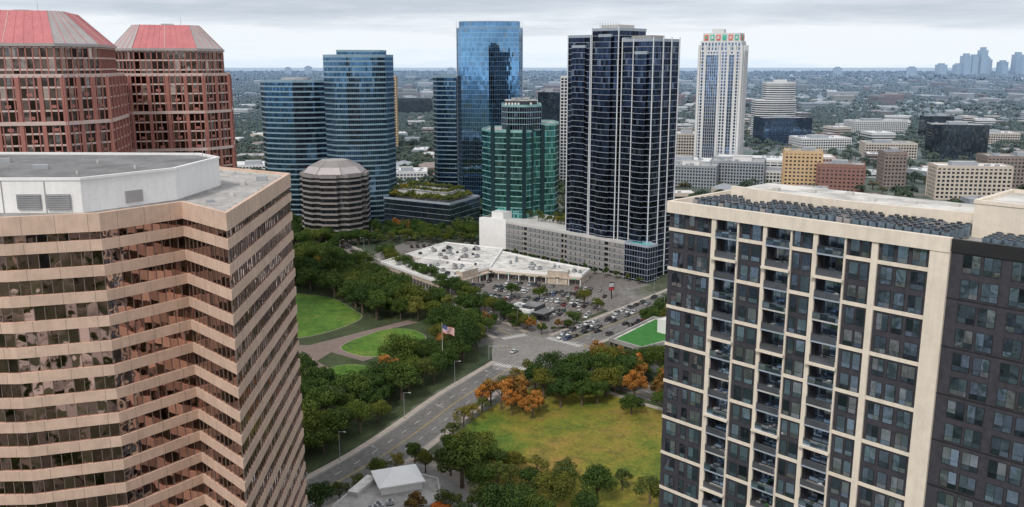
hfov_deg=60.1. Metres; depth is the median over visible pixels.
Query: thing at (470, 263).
strip mall
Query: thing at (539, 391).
autumn cypress tree
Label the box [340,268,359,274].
live oak tree
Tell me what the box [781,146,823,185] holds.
tan office building
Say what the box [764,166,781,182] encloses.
white low building
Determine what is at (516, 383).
autumn cypress tree
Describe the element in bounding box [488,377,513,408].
autumn cypress tree
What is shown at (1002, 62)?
downtown skyscraper
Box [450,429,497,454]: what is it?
live oak tree
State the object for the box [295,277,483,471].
park ground
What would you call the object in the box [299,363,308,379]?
live oak tree
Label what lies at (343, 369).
lawn grass
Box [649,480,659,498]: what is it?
live oak tree
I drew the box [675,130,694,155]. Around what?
beige office building
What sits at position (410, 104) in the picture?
dark office building
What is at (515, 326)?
sidewalk
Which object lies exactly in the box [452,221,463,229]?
live oak tree
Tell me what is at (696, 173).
apartment block
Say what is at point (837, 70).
downtown skyscraper
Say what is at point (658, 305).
live oak tree
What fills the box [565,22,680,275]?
residential tower
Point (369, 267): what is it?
live oak tree
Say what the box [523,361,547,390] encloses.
live oak tree
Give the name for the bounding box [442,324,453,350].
flagpole with flag
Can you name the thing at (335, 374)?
live oak tree
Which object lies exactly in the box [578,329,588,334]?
car
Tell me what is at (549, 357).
live oak tree
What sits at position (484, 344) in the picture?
ground
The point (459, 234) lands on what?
elm tree
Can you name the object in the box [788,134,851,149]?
white low building
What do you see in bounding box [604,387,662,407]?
verge grass
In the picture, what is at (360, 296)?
live oak tree
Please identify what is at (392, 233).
elm tree
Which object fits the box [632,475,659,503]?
elm tree
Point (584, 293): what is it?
live oak tree
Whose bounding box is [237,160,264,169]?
white low building
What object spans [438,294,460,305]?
elm tree
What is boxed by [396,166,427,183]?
white low building
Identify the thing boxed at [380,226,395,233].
live oak tree
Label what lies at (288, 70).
downtown skyscraper
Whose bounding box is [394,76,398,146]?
tan apartment tower
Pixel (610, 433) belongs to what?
meadow grass
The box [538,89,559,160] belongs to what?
dark office building
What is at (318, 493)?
live oak tree
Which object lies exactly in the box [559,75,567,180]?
grey apartment tower
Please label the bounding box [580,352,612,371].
live oak tree
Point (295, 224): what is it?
live oak tree
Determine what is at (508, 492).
live oak tree
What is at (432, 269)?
live oak tree
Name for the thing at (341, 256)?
live oak tree
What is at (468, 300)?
live oak tree
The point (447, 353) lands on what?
live oak tree
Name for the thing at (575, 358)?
live oak tree
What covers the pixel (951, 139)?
dark glass office building
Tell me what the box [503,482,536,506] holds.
live oak tree
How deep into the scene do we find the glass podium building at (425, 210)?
689.84 m
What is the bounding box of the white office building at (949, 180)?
[925,161,1013,199]
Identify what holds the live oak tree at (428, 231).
on the service yard pavement at (620, 285)
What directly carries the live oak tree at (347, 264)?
on the park ground at (349, 439)
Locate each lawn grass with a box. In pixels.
[295,293,361,337]
[330,364,392,382]
[340,328,425,356]
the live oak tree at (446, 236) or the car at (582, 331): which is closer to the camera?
the car at (582, 331)
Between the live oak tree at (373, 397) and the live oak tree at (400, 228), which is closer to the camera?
the live oak tree at (373, 397)
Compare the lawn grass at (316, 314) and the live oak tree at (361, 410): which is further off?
the lawn grass at (316, 314)
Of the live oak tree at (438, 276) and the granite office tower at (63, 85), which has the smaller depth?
the granite office tower at (63, 85)
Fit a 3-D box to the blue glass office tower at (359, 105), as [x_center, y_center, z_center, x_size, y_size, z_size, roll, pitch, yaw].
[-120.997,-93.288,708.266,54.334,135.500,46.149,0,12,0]
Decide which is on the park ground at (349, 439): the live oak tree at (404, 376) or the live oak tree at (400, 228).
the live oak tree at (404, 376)
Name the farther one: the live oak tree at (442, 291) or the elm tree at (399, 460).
the live oak tree at (442, 291)
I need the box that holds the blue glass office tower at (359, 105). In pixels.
[323,50,396,223]
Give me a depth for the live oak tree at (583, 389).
327.45 m
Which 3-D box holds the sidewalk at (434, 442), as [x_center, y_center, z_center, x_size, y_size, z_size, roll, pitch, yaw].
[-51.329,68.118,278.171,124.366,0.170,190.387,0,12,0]
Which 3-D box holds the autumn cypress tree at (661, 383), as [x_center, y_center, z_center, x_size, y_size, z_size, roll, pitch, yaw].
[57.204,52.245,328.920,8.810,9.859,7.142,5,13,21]
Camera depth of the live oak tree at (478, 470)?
257.18 m
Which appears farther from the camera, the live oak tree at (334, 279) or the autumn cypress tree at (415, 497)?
the live oak tree at (334, 279)
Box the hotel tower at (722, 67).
[694,29,748,157]
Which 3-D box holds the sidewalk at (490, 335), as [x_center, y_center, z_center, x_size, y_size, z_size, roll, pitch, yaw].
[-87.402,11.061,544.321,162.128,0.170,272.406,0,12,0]
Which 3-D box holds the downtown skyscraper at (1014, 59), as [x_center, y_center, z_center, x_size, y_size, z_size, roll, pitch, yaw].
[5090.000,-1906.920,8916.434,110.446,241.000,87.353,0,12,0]
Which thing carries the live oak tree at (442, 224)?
on the ground at (484, 344)
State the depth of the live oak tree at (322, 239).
611.80 m
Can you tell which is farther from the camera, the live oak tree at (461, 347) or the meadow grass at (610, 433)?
the live oak tree at (461, 347)
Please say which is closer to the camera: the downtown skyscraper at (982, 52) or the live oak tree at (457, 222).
the live oak tree at (457, 222)
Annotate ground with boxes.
[224,68,1023,497]
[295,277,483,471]
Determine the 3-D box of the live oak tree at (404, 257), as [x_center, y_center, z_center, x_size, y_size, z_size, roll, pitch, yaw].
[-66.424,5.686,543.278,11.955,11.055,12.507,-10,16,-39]
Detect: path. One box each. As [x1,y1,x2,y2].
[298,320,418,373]
[418,450,477,495]
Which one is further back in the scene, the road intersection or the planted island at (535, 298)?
the planted island at (535, 298)
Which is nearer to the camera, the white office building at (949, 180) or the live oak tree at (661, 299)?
the live oak tree at (661, 299)
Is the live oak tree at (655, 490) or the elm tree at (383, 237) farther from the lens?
the elm tree at (383, 237)
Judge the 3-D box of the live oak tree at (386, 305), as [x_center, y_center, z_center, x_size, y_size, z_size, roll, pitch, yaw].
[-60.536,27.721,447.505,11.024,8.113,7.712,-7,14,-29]
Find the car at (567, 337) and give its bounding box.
[562,335,571,340]
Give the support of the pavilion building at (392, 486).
on the ground at (484, 344)
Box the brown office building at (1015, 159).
[976,151,1023,188]
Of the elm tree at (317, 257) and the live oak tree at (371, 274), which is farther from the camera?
the elm tree at (317, 257)
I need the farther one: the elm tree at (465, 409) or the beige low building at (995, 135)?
the beige low building at (995, 135)
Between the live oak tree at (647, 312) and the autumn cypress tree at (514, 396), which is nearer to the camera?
the autumn cypress tree at (514, 396)
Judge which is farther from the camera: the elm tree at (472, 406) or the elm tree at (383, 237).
the elm tree at (383, 237)
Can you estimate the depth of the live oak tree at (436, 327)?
396.17 m
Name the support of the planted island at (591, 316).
on the parking lot
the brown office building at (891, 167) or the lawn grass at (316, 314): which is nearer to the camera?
the lawn grass at (316, 314)
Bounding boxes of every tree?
[292,213,301,224]
[292,222,302,228]
[293,232,306,243]
[293,240,319,247]
[293,244,310,257]
[294,244,317,257]
[294,256,301,268]
[295,252,307,270]
[296,267,306,286]
[296,267,321,291]
[297,256,319,270]
[299,351,318,367]
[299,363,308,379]
[300,376,337,395]
[301,366,334,385]
[301,396,320,415]
[301,401,329,445]
[302,424,319,447]
[303,232,311,241]
[306,386,346,410]
[306,480,337,506]
[307,227,330,241]
[308,426,340,453]
[310,268,328,288]
[311,408,352,434]
[313,263,328,271]
[314,256,322,261]
[316,242,336,246]
[316,268,346,298]
[317,256,343,272]
[318,243,331,251]
[319,272,342,291]
[320,226,334,233]
[320,246,341,258]
[321,235,331,241]
[328,236,342,244]
[329,369,372,398]
[331,482,350,498]
[332,373,347,387]
[334,230,349,247]
[334,291,347,302]
[335,251,357,264]
[335,392,356,406]
[336,404,354,428]
[337,278,367,307]
[338,260,360,271]
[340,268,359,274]
[342,275,358,285]
[343,270,362,284]
[343,398,376,433]
[345,283,372,313]
[350,228,364,244]
[350,231,366,244]
[350,249,377,264]
[350,472,363,485]
[353,264,374,273]
[353,282,383,309]
[358,275,380,285]
[358,360,389,380]
[358,387,389,403]
[359,231,376,244]
[359,261,375,267]
[364,272,387,284]
[364,292,387,319]
[364,372,390,392]
[365,289,392,315]
[366,457,387,470]
[368,218,382,230]
[368,275,387,288]
[371,398,392,421]
[372,263,389,271]
[372,266,387,274]
[374,243,394,259]
[376,233,386,244]
[376,332,424,360]
[377,354,398,364]
[378,270,390,275]
[379,287,396,311]
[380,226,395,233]
[382,220,394,226]
[382,247,396,256]
[382,279,403,289]
[382,360,423,399]
[384,300,393,315]
[385,251,402,258]
[386,228,398,240]
[386,272,397,282]
[386,382,396,401]
[387,230,396,239]
[387,452,404,466]
[389,283,418,311]
[390,298,410,318]
[392,281,432,315]
[392,354,421,383]
[393,350,424,358]
[394,253,414,261]
[395,226,404,237]
[395,272,412,284]
[397,358,423,391]
[398,228,413,241]
[400,233,408,244]
[401,260,413,264]
[403,490,427,506]
[405,442,423,463]
[406,295,425,320]
[409,218,422,224]
[410,224,422,230]
[411,232,420,242]
[411,262,427,270]
[414,449,433,472]
[415,357,435,387]
[416,225,427,237]
[416,344,431,359]
[418,337,436,357]
[419,265,439,276]
[421,227,441,243]
[421,291,443,304]
[422,306,445,325]
[424,286,449,295]
[425,299,441,319]
[426,339,446,356]
[426,352,447,381]
[427,322,441,337]
[429,223,442,237]
[430,301,460,322]
[430,347,458,374]
[430,501,451,506]
[431,228,442,241]
[431,273,448,285]
[433,447,458,475]
[434,487,464,506]
[436,222,447,228]
[436,332,449,340]
[436,432,489,488]
[437,277,449,293]
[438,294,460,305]
[440,233,452,241]
[440,315,467,326]
[440,434,453,446]
[441,321,480,359]
[441,422,464,433]
[443,311,480,336]
[443,338,472,364]
[444,276,463,295]
[445,228,455,239]
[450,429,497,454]
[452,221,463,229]
[452,280,471,291]
[452,405,473,426]
[453,501,472,506]
[454,231,465,241]
[454,294,483,308]
[455,223,469,239]
[456,285,481,293]
[460,308,482,321]
[463,461,496,497]
[464,220,478,225]
[464,233,475,241]
[465,402,482,419]
[466,225,478,239]
[466,483,489,505]
[469,307,483,315]
[470,321,486,346]
[474,384,489,410]
[474,481,525,506]
[475,396,490,412]
[476,291,491,310]
[478,460,513,486]
[480,316,495,336]
[480,445,508,473]
[480,484,527,506]
[481,378,500,405]
[482,312,490,331]
[483,296,498,313]
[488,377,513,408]
[490,313,497,319]
[493,298,506,311]
[497,375,514,383]
[499,303,521,319]
[500,374,530,404]
[501,389,522,415]
[502,449,529,464]
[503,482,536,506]
[504,282,518,294]
[504,463,518,482]
[505,310,530,325]
[509,367,525,376]
[516,465,545,493]
[517,314,536,330]
[517,376,528,408]
[518,390,543,417]
[520,493,556,506]
[521,358,537,369]
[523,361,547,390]
[525,210,534,218]
[525,317,536,331]
[525,454,549,472]
[527,502,548,506]
[530,367,555,398]
[532,286,548,296]
[532,350,567,369]
[532,469,575,501]
[534,209,543,220]
[536,389,544,410]
[537,322,547,334]
[544,359,587,397]
[545,378,574,406]
[552,465,580,484]
[553,456,577,472]
[554,319,562,329]
[560,352,585,369]
[563,319,572,325]
[565,310,581,325]
[568,380,597,405]
[569,370,597,395]
[570,489,598,506]
[575,288,592,303]
[579,464,617,502]
[580,350,594,370]
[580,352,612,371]
[587,380,609,403]
[589,340,606,348]
[589,344,622,362]
[589,366,625,397]
[590,297,604,311]
[602,266,608,276]
[602,360,630,391]
[611,353,641,386]
[611,468,633,490]
[616,345,627,359]
[618,394,644,414]
[621,348,636,355]
[621,369,649,394]
[629,343,663,372]
[629,357,648,375]
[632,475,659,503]
[637,362,654,378]
[638,306,660,319]
[642,344,664,365]
[649,377,659,394]
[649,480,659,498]
[650,389,662,406]
[652,300,664,311]
[654,292,666,305]
[655,366,663,381]
[656,381,663,394]
[657,367,663,387]
[659,305,666,317]
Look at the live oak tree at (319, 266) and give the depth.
509.97 m
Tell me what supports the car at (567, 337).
on the road intersection
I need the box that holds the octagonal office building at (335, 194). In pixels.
[300,158,370,241]
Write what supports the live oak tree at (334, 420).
on the park ground at (349, 439)
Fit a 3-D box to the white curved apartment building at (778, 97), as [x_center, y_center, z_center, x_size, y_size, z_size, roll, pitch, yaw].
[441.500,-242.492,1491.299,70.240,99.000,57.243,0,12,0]
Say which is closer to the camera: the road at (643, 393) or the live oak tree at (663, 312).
the road at (643, 393)
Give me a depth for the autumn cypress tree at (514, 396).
319.21 m
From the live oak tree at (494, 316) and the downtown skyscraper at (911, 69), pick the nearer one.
the live oak tree at (494, 316)
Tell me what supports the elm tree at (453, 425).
on the ground at (484, 344)
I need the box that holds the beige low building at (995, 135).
[988,129,1020,144]
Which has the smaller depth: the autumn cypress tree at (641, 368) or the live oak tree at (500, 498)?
the live oak tree at (500, 498)
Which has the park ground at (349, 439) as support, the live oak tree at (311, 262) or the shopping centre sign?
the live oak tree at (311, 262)
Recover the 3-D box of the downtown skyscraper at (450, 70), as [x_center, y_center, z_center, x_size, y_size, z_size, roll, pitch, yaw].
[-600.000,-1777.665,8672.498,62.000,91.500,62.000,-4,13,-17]
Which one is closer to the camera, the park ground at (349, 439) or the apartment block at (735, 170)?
the park ground at (349, 439)
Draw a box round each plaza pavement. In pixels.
[408,461,476,506]
[649,366,658,372]
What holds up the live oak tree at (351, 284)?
on the park ground at (349, 439)
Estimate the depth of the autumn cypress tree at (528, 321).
419.64 m
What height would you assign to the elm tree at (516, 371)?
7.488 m
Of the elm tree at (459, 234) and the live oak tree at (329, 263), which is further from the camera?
the elm tree at (459, 234)
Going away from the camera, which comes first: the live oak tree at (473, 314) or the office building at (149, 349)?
the office building at (149, 349)
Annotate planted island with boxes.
[500,296,583,302]
[558,310,608,328]
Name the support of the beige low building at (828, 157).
on the ground at (484, 344)
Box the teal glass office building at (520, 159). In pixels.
[482,97,558,218]
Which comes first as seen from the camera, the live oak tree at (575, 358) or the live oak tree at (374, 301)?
the live oak tree at (575, 358)
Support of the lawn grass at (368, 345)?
on the park ground at (349, 439)
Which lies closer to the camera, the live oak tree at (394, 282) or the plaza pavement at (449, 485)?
the plaza pavement at (449, 485)
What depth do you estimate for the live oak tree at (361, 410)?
302.15 m
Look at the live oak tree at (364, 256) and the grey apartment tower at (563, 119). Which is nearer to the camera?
the live oak tree at (364, 256)
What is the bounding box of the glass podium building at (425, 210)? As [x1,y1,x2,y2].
[384,185,479,230]
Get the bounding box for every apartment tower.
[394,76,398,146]
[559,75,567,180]
[659,183,1023,506]
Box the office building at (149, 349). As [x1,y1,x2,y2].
[0,132,307,506]
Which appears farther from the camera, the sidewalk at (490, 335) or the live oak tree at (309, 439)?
the sidewalk at (490, 335)
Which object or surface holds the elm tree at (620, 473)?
on the ground at (484, 344)
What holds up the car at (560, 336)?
on the road intersection
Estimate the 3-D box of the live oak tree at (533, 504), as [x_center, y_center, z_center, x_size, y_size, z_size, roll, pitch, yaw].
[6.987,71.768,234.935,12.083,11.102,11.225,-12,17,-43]
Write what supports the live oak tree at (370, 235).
on the ground at (484, 344)
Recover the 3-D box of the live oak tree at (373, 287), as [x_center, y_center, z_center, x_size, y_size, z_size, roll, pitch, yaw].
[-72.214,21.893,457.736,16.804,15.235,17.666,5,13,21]
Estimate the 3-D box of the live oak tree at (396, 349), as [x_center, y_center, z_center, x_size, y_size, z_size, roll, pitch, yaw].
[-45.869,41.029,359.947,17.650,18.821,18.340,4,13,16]
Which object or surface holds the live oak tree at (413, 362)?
on the park ground at (349, 439)
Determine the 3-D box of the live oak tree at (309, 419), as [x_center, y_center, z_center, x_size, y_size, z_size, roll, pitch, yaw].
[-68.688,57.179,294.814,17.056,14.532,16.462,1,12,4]
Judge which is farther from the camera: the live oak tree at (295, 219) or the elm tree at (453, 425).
the live oak tree at (295, 219)
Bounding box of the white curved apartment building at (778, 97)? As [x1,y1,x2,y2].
[750,80,795,137]
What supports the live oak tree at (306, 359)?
on the park ground at (349, 439)
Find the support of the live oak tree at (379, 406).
on the park ground at (349, 439)
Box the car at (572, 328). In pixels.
[568,326,576,331]
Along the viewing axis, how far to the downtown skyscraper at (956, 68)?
8726.24 m
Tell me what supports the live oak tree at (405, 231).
on the service yard pavement at (620, 285)
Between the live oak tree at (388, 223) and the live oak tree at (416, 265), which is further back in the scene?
the live oak tree at (388, 223)
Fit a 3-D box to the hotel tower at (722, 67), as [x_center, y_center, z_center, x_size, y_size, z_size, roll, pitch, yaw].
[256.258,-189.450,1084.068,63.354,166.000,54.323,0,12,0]
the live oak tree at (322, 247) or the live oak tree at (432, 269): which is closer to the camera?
the live oak tree at (432, 269)
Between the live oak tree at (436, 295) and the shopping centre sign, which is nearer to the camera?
the live oak tree at (436, 295)
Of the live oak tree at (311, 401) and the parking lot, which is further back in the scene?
the parking lot
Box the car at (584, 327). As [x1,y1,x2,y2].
[581,325,589,329]
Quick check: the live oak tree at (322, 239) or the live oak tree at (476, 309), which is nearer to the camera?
the live oak tree at (476, 309)
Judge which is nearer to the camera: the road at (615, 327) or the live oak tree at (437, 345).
the live oak tree at (437, 345)
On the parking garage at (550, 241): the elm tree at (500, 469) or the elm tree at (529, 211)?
the elm tree at (529, 211)
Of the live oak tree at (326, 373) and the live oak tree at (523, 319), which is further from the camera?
the live oak tree at (523, 319)
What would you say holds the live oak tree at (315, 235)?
on the park ground at (349, 439)
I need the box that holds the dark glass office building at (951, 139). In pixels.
[924,121,989,159]
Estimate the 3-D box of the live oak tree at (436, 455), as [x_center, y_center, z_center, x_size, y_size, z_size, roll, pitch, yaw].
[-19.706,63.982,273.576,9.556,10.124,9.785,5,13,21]
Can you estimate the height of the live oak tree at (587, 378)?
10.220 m
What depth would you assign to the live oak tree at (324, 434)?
286.76 m
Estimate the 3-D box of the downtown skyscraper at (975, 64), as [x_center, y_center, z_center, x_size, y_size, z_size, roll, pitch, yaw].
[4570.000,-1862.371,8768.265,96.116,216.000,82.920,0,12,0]
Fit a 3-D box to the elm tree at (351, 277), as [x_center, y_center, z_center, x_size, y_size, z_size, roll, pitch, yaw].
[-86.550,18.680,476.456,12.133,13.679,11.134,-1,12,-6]
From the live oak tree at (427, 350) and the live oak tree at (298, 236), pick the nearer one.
the live oak tree at (427, 350)
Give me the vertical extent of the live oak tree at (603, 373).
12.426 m
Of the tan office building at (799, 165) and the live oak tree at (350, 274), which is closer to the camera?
the live oak tree at (350, 274)
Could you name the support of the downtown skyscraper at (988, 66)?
on the ground at (484, 344)
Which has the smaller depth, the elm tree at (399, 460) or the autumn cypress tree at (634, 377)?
the elm tree at (399, 460)
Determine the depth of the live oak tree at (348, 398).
317.40 m
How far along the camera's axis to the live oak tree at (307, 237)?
607.24 m
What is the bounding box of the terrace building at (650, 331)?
[609,316,665,366]
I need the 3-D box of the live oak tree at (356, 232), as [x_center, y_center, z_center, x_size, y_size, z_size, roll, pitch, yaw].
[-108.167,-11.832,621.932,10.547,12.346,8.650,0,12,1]
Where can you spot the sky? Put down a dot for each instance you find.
(251, 33)
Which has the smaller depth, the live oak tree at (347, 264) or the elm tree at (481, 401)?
the elm tree at (481, 401)
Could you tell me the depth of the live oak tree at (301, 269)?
503.39 m
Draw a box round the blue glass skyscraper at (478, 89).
[433,21,522,206]
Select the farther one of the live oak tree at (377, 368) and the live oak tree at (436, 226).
the live oak tree at (436, 226)
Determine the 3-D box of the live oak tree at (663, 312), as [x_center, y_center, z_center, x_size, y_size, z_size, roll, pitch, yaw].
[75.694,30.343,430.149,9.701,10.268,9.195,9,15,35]
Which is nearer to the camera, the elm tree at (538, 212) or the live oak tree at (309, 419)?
the live oak tree at (309, 419)
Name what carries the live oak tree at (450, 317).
on the park ground at (349, 439)
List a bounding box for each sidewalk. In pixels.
[306,361,494,479]
[327,382,513,506]
[344,242,528,332]
[359,265,497,338]
[548,289,666,335]
[578,381,662,410]
[592,316,661,345]
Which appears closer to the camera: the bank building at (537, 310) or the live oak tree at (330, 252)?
the bank building at (537, 310)
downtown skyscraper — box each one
[285,67,291,73]
[304,66,311,74]
[447,67,454,73]
[833,67,841,74]
[906,66,916,76]
[934,63,946,76]
[951,63,961,76]
[960,53,971,73]
[971,54,979,74]
[977,47,988,73]
[986,56,990,73]
[995,60,1008,73]
[997,64,1007,74]
[1010,52,1023,73]
[1016,55,1023,73]
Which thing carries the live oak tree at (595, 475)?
on the ground at (484, 344)
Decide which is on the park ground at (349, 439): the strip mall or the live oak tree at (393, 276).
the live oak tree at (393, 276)
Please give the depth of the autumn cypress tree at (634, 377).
330.57 m
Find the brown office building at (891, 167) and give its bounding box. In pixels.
[875,147,907,187]
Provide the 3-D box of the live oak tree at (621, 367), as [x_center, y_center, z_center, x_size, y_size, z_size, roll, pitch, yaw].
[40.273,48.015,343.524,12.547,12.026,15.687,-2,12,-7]
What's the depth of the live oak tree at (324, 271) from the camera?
502.05 m
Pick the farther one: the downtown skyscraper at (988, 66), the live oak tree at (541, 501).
the downtown skyscraper at (988, 66)
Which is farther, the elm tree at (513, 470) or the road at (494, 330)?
the road at (494, 330)
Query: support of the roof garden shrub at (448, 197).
on the glass podium building at (425, 210)
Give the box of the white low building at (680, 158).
[676,155,711,161]
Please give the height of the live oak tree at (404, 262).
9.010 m
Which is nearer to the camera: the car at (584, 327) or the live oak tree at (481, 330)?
the live oak tree at (481, 330)
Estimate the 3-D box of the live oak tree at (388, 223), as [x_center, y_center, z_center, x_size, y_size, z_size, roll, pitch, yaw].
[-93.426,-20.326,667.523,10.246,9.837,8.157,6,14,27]
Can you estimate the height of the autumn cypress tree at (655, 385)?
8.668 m
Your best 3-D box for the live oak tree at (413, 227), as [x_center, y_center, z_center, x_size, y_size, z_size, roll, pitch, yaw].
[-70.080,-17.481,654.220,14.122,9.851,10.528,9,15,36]
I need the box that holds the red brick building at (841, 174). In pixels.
[815,159,865,192]
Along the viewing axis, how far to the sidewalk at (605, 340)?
408.23 m
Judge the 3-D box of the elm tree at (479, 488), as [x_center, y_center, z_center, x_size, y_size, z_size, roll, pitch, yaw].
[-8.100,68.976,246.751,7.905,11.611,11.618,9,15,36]
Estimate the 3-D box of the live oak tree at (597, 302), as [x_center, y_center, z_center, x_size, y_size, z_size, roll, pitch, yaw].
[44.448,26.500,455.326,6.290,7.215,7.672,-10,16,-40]
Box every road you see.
[306,362,517,506]
[335,243,523,336]
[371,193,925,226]
[553,291,666,344]
[591,368,661,404]
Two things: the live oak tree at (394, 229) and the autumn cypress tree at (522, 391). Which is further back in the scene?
the live oak tree at (394, 229)
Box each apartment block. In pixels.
[674,160,718,188]
[709,155,765,184]
[843,118,907,135]
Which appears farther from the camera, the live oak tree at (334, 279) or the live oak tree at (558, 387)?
the live oak tree at (334, 279)
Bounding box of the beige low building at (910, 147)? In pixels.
[859,139,917,158]
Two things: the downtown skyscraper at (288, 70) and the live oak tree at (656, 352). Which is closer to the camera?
the live oak tree at (656, 352)
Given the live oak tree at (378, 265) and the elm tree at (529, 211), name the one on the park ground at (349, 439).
the live oak tree at (378, 265)
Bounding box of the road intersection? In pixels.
[492,332,589,371]
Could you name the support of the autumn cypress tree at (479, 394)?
on the ground at (484, 344)
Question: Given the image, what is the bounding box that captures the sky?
[0,0,1023,67]
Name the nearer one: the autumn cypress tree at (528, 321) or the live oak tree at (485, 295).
the autumn cypress tree at (528, 321)
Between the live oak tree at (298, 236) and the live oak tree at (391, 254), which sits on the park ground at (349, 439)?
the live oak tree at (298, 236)
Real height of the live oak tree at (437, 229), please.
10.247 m
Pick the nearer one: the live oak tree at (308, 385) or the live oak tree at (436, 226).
the live oak tree at (308, 385)
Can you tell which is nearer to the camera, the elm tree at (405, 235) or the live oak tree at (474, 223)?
the elm tree at (405, 235)
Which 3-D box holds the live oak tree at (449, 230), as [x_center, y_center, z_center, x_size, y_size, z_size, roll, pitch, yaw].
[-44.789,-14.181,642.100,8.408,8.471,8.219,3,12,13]
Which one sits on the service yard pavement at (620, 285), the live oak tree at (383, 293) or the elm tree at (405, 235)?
the elm tree at (405, 235)
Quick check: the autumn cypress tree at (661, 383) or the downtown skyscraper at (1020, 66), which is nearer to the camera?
the autumn cypress tree at (661, 383)
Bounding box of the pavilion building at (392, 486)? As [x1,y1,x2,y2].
[332,464,440,506]
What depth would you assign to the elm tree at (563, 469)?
260.51 m
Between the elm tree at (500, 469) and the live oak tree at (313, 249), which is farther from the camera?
the live oak tree at (313, 249)
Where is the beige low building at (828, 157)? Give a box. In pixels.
[780,153,835,160]
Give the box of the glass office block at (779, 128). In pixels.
[752,115,812,144]
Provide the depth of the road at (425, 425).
305.82 m
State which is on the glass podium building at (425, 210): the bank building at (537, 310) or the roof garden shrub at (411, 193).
the roof garden shrub at (411, 193)
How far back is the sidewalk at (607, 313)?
454.21 m
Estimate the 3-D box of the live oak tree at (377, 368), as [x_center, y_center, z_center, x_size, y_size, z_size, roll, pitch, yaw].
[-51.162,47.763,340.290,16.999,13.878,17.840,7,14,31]
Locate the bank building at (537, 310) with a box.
[510,301,555,321]
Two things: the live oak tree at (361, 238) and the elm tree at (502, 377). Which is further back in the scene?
the live oak tree at (361, 238)
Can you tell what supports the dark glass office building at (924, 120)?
on the ground at (484, 344)
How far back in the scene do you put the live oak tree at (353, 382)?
322.43 m
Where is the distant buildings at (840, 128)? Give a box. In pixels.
[232,74,1023,203]
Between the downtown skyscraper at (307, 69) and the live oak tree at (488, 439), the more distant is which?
the downtown skyscraper at (307, 69)
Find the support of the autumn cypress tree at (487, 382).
on the ground at (484, 344)
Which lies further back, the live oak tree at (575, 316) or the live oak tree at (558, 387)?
the live oak tree at (575, 316)
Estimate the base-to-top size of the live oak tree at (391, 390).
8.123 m
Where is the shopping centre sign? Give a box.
[609,282,613,298]
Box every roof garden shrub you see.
[407,189,415,195]
[442,194,451,199]
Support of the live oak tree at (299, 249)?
on the park ground at (349, 439)
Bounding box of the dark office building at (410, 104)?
[398,96,432,115]
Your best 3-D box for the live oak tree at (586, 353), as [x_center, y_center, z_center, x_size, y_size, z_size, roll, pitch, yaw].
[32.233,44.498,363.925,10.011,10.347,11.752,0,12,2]
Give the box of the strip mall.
[381,242,589,290]
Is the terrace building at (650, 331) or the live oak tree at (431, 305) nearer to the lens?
the terrace building at (650, 331)
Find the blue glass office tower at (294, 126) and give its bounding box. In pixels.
[260,77,326,215]
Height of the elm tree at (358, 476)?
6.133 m
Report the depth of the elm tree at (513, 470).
267.02 m
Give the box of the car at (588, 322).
[583,320,591,324]
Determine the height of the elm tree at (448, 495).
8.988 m
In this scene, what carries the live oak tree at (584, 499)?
on the ground at (484, 344)
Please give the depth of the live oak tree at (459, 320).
388.64 m
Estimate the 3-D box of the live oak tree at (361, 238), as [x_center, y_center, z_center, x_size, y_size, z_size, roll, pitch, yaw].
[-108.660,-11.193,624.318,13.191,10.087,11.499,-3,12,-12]
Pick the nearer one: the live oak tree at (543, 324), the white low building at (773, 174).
the live oak tree at (543, 324)
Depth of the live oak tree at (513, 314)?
428.64 m
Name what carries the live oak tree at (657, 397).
on the ground at (484, 344)
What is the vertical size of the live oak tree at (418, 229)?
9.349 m
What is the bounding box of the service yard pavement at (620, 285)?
[369,241,650,291]
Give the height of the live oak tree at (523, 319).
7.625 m
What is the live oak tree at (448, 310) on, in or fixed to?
on the park ground at (349, 439)
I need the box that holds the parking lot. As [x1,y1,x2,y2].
[447,278,636,334]
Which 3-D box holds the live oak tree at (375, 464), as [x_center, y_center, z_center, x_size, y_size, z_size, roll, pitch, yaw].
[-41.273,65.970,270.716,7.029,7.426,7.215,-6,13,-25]
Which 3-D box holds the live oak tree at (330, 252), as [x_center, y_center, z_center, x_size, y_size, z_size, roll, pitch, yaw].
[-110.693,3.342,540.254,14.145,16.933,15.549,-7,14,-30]
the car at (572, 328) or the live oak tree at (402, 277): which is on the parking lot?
the car at (572, 328)
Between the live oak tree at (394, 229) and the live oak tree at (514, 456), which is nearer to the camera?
the live oak tree at (514, 456)
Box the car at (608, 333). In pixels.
[605,331,613,335]
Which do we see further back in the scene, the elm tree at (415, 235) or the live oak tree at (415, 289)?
the elm tree at (415, 235)
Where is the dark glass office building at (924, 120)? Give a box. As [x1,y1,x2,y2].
[918,113,954,137]
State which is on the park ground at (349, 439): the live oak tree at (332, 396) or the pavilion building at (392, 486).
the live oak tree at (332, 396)
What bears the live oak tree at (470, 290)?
on the parking lot
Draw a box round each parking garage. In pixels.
[479,210,657,282]
[717,154,782,166]
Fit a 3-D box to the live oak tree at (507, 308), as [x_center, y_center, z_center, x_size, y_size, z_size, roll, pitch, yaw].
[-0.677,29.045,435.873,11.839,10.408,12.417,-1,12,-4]
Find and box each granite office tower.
[0,6,132,152]
[114,18,236,167]
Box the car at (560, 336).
[556,334,566,339]
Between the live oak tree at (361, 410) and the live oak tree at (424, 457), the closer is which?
the live oak tree at (424, 457)
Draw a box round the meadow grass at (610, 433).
[452,384,662,506]
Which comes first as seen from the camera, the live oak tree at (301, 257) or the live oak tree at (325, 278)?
the live oak tree at (325, 278)

